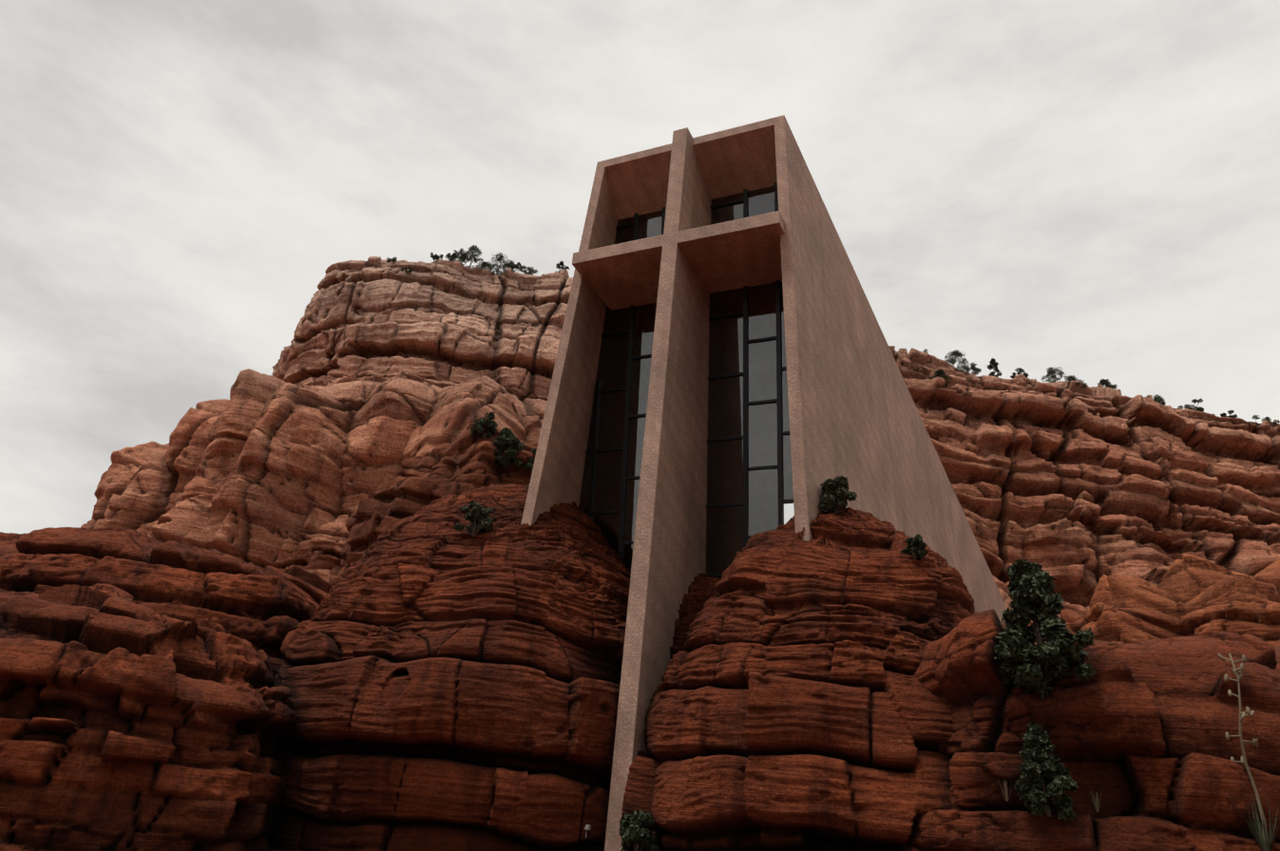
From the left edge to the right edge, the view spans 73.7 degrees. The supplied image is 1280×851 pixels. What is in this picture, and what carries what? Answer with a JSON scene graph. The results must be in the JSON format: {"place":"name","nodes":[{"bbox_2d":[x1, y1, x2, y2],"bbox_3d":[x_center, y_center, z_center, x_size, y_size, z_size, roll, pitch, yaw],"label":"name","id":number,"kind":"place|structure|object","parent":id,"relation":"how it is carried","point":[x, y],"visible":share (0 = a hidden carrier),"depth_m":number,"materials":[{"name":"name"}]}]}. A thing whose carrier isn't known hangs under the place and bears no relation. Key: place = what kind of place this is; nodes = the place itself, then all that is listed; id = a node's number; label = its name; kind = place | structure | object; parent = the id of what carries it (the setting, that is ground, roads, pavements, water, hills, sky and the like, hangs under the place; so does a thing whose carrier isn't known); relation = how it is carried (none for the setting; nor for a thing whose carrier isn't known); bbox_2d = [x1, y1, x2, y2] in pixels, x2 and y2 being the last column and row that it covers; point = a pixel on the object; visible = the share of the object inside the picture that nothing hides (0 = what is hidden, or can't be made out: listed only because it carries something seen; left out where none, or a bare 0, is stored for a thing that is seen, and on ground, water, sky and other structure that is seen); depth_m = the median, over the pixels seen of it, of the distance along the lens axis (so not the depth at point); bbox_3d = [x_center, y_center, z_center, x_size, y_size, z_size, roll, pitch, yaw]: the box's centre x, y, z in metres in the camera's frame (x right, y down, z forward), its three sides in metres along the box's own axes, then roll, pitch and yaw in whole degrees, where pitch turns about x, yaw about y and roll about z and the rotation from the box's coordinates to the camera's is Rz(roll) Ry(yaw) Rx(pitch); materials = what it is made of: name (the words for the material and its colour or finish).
{"place":"outdoors","nodes":[
{"label":"outdoors","id":0,"kind":"place"},
{"bbox_2d":[80,256,573,582],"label":"rock cliff","id":1,"kind":"structure","parent":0,"point":[383,370],"depth_m":170.87,"materials":[{"name":"brown stone"}]},
{"bbox_2d":[386,256,397,263],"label":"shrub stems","id":2,"kind":"object","parent":1,"relation":"on","point":[392,259],"visible":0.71,"depth_m":206.33,"materials":[{"name":"green plant"}]},
{"bbox_2d":[400,267,412,274],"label":"shrub stems","id":3,"kind":"object","parent":1,"relation":"on","point":[406,270],"visible":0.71,"depth_m":200.88,"materials":[{"name":"green plant"}]},
{"bbox_2d":[429,252,442,262],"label":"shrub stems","id":4,"kind":"object","parent":1,"relation":"on","point":[435,257],"visible":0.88,"depth_m":208.47,"materials":[{"name":"green plant"}]},
{"bbox_2d":[444,249,457,260],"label":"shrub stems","id":5,"kind":"object","parent":1,"relation":"on","point":[448,256],"visible":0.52,"depth_m":208.89,"materials":[{"name":"green plant"}]},
{"bbox_2d":[447,248,467,266],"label":"tree","id":6,"kind":"object","parent":1,"relation":"on","point":[460,252],"visible":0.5,"depth_m":208.71,"materials":[{"name":"green plant"}]},
{"bbox_2d":[458,245,483,268],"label":"juniper tree","id":7,"kind":"object","parent":1,"relation":"on","point":[475,249],"visible":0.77,"depth_m":208.92,"materials":[{"name":"green plant"}]},
{"bbox_2d":[478,260,491,272],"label":"tree","id":8,"kind":"object","parent":1,"relation":"on","point":[484,265],"visible":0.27,"depth_m":211.22,"materials":[{"name":"green plant"}]},
{"bbox_2d":[486,251,517,274],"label":"juniper tree","id":9,"kind":"object","parent":1,"relation":"on","point":[499,257],"visible":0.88,"depth_m":209.64,"materials":[{"name":"green plant"}]},
{"bbox_2d":[504,260,526,271],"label":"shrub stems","id":10,"kind":"object","parent":1,"relation":"on","point":[516,266],"visible":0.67,"depth_m":211.56,"materials":[{"name":"green plant"}]},
{"bbox_2d":[521,265,537,275],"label":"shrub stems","id":11,"kind":"object","parent":1,"relation":"on","point":[530,271],"visible":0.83,"depth_m":210.96,"materials":[{"name":"green plant"}]},
{"bbox_2d":[554,261,570,272],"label":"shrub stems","id":12,"kind":"object","parent":1,"relation":"on","point":[561,264],"visible":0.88,"depth_m":210.40,"materials":[{"name":"green plant"}]},
{"bbox_2d":[0,0,1279,534],"label":"sky","id":13,"kind":"structure","parent":0,"point":[1088,189],"materials":[{"name":"white"}]},
{"bbox_2d":[270,611,1279,850],"bbox_3d":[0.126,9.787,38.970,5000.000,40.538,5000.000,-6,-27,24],"label":"hillside ground","id":14,"kind":"structure","parent":0,"point":[1276,649],"depth_m":47.44,"materials":[{"name":"brown stone"}]},
{"bbox_2d":[0,583,296,850],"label":"base rock","id":15,"kind":"object","parent":14,"relation":"on","point":[126,724],"visible":0.92,"depth_m":32.58,"materials":[{"name":"brown stone"}]},
{"bbox_2d":[0,527,333,660],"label":"ledge rock","id":16,"kind":"object","parent":14,"relation":"on","point":[267,609],"visible":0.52,"depth_m":45.91,"materials":[{"name":"brown stone"}]},
{"bbox_2d":[329,422,537,586],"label":"ridge rock","id":17,"kind":"object","parent":14,"relation":"on","point":[466,461],"visible":0.27,"depth_m":85.47,"materials":[{"name":"brown stone"}]},
{"bbox_2d":[470,411,497,438],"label":"juniper tree","id":18,"kind":"object","parent":17,"relation":"on","point":[490,416],"visible":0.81,"depth_m":89.27,"materials":[{"name":"green plant"}]},
{"bbox_2d":[493,427,525,471],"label":"juniper tree","id":19,"kind":"object","parent":17,"relation":"on","point":[505,439],"visible":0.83,"depth_m":85.66,"materials":[{"name":"green plant"}]},
{"bbox_2d":[522,448,536,473],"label":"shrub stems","id":20,"kind":"object","parent":17,"relation":"on","point":[528,466],"visible":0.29,"depth_m":86.49,"materials":[{"name":"green plant"}]},
{"bbox_2d":[267,483,630,850],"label":"mound rock","id":21,"kind":"object","parent":14,"relation":"on","point":[443,680],"visible":0.69,"depth_m":37.07,"materials":[{"name":"brown stone"}]},
{"bbox_2d":[454,500,493,536],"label":"shrub stems","id":22,"kind":"object","parent":21,"relation":"on","point":[477,510],"visible":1,"depth_m":43.75,"materials":[{"name":"green plant"}]},
{"bbox_2d":[584,824,591,838],"bbox_3d":[-2.221,16.809,35.349,0.280,0.500,0.175,-6,-27,24],"label":"lamp","id":23,"kind":"object","parent":21,"relation":"on","point":[587,828],"visible":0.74,"depth_m":35.33,"materials":[{"name":"grey metal"}]},
{"bbox_2d":[599,573,721,847],"bbox_3d":[1.731,13.791,39.673,17.486,15.511,6.263,-6,-27,24],"label":"rock","id":24,"kind":"object","parent":14,"relation":"on","point":[701,590],"visible":0.06,"depth_m":42.07,"materials":[{"name":"brown stone"}]},
{"bbox_2d":[520,114,1007,850],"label":"chapel","id":25,"kind":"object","parent":14,"relation":"on","point":[726,381],"visible":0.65,"depth_m":48.29,"materials":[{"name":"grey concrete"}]},
{"bbox_2d":[621,507,975,850],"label":"mound rock","id":26,"kind":"object","parent":14,"relation":"on","point":[795,705],"visible":0.79,"depth_m":31.38,"materials":[{"name":"brown stone"}]},
{"bbox_2d":[618,809,658,850],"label":"shrub","id":27,"kind":"object","parent":26,"relation":"on","point":[636,828],"visible":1,"depth_m":32.95,"materials":[{"name":"green plant"}]},
{"bbox_2d":[818,476,857,513],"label":"shrub stems","id":28,"kind":"object","parent":26,"relation":"on","point":[836,495],"visible":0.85,"depth_m":39.37,"materials":[{"name":"green plant"}]},
{"bbox_2d":[901,534,928,559],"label":"shrub stems","id":29,"kind":"object","parent":26,"relation":"on","point":[917,546],"visible":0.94,"depth_m":35.51,"materials":[{"name":"green plant"}]},
{"bbox_2d":[893,609,1279,850],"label":"rock blocks","id":30,"kind":"object","parent":14,"relation":"on","point":[1146,750],"visible":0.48,"depth_m":26.17,"materials":[{"name":"brown stone"}]},
{"bbox_2d":[998,777,1014,802],"bbox_3d":[11.412,11.262,26.499,0.590,0.781,0.674,-6,-27,24],"label":"grass tuft","id":31,"kind":"object","parent":30,"relation":"on","point":[1005,796],"depth_m":26.33,"materials":[{"name":"plant"}]},
{"bbox_2d":[993,558,1096,701],"bbox_3d":[13.266,6.745,28.230,3.126,4.664,3.564,-6,-27,24],"label":"bush","id":32,"kind":"object","parent":30,"relation":"on","point":[1026,661],"visible":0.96,"depth_m":27.40,"materials":[{"name":"green plant"}]},
{"bbox_2d":[1013,722,1078,822],"bbox_3d":[12.208,10.426,25.764,1.727,2.772,1.766,-6,-27,24],"label":"bush","id":33,"kind":"object","parent":30,"relation":"on","point":[1044,783],"visible":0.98,"depth_m":25.37,"materials":[{"name":"green plant"}]},
{"bbox_2d":[1088,790,1101,812],"bbox_3d":[13.907,11.480,26.148,0.452,0.681,0.654,6,-24,0],"label":"grass tuft","id":34,"kind":"object","parent":30,"relation":"on","point":[1096,805],"depth_m":26.02,"materials":[{"name":"plant"}]},
{"bbox_2d":[1217,653,1279,850],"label":"yucca plant","id":35,"kind":"object","parent":30,"relation":"on","point":[1263,839],"visible":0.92,"depth_m":24.14,"materials":[{"name":"green plant"}]},
{"bbox_2d":[1028,554,1279,646],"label":"slope rock","id":36,"kind":"object","parent":14,"relation":"on","point":[1190,596],"visible":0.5,"depth_m":89.13,"materials":[{"name":"brown stone"}]},
{"bbox_2d":[888,345,1279,622],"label":"rock cliff","id":37,"kind":"structure","parent":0,"point":[1078,492],"depth_m":142.18,"materials":[{"name":"brown stone"}]},
{"bbox_2d":[930,369,952,386],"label":"tree","id":38,"kind":"object","parent":37,"relation":"on","point":[940,372],"visible":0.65,"depth_m":149.28,"materials":[{"name":"green plant"}]},
{"bbox_2d":[944,349,969,371],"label":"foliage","id":39,"kind":"object","parent":37,"relation":"on","point":[955,354],"visible":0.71,"depth_m":155.78,"materials":[{"name":"green plant"}]},
{"bbox_2d":[963,362,981,375],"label":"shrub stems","id":40,"kind":"object","parent":37,"relation":"on","point":[974,369],"visible":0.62,"depth_m":156.38,"materials":[{"name":"green plant"}]},
{"bbox_2d":[987,358,1001,378],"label":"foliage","id":41,"kind":"object","parent":37,"relation":"on","point":[993,363],"visible":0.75,"depth_m":159.90,"materials":[{"name":"green plant"}]},
{"bbox_2d":[1010,367,1028,379],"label":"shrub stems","id":42,"kind":"object","parent":37,"relation":"on","point":[1021,371],"visible":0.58,"depth_m":160.42,"materials":[{"name":"green plant"}]},
{"bbox_2d":[1040,366,1069,382],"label":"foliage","id":43,"kind":"object","parent":37,"relation":"on","point":[1051,372],"visible":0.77,"depth_m":165.37,"materials":[{"name":"green plant"}]},
{"bbox_2d":[1067,375,1087,388],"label":"tree","id":44,"kind":"object","parent":37,"relation":"on","point":[1071,378],"visible":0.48,"depth_m":160.11,"materials":[{"name":"green plant"}]},
{"bbox_2d":[1097,379,1117,389],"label":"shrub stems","id":45,"kind":"object","parent":37,"relation":"on","point":[1106,383],"visible":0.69,"depth_m":163.63,"materials":[{"name":"green plant"}]},
{"bbox_2d":[1153,394,1165,405],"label":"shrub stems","id":46,"kind":"object","parent":37,"relation":"on","point":[1159,399],"visible":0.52,"depth_m":156.30,"materials":[{"name":"green plant"}]},
{"bbox_2d":[1178,398,1204,412],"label":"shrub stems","id":47,"kind":"object","parent":37,"relation":"on","point":[1192,407],"visible":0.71,"depth_m":164.15,"materials":[{"name":"green plant"}]},
{"bbox_2d":[1220,410,1237,418],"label":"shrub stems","id":48,"kind":"object","parent":37,"relation":"on","point":[1230,415],"visible":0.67,"depth_m":163.97,"materials":[{"name":"green plant"}]},
{"bbox_2d":[1249,415,1279,427],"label":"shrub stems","id":49,"kind":"object","parent":37,"relation":"on","point":[1264,419],"visible":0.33,"depth_m":164.65,"materials":[{"name":"green plant"}]}
]}

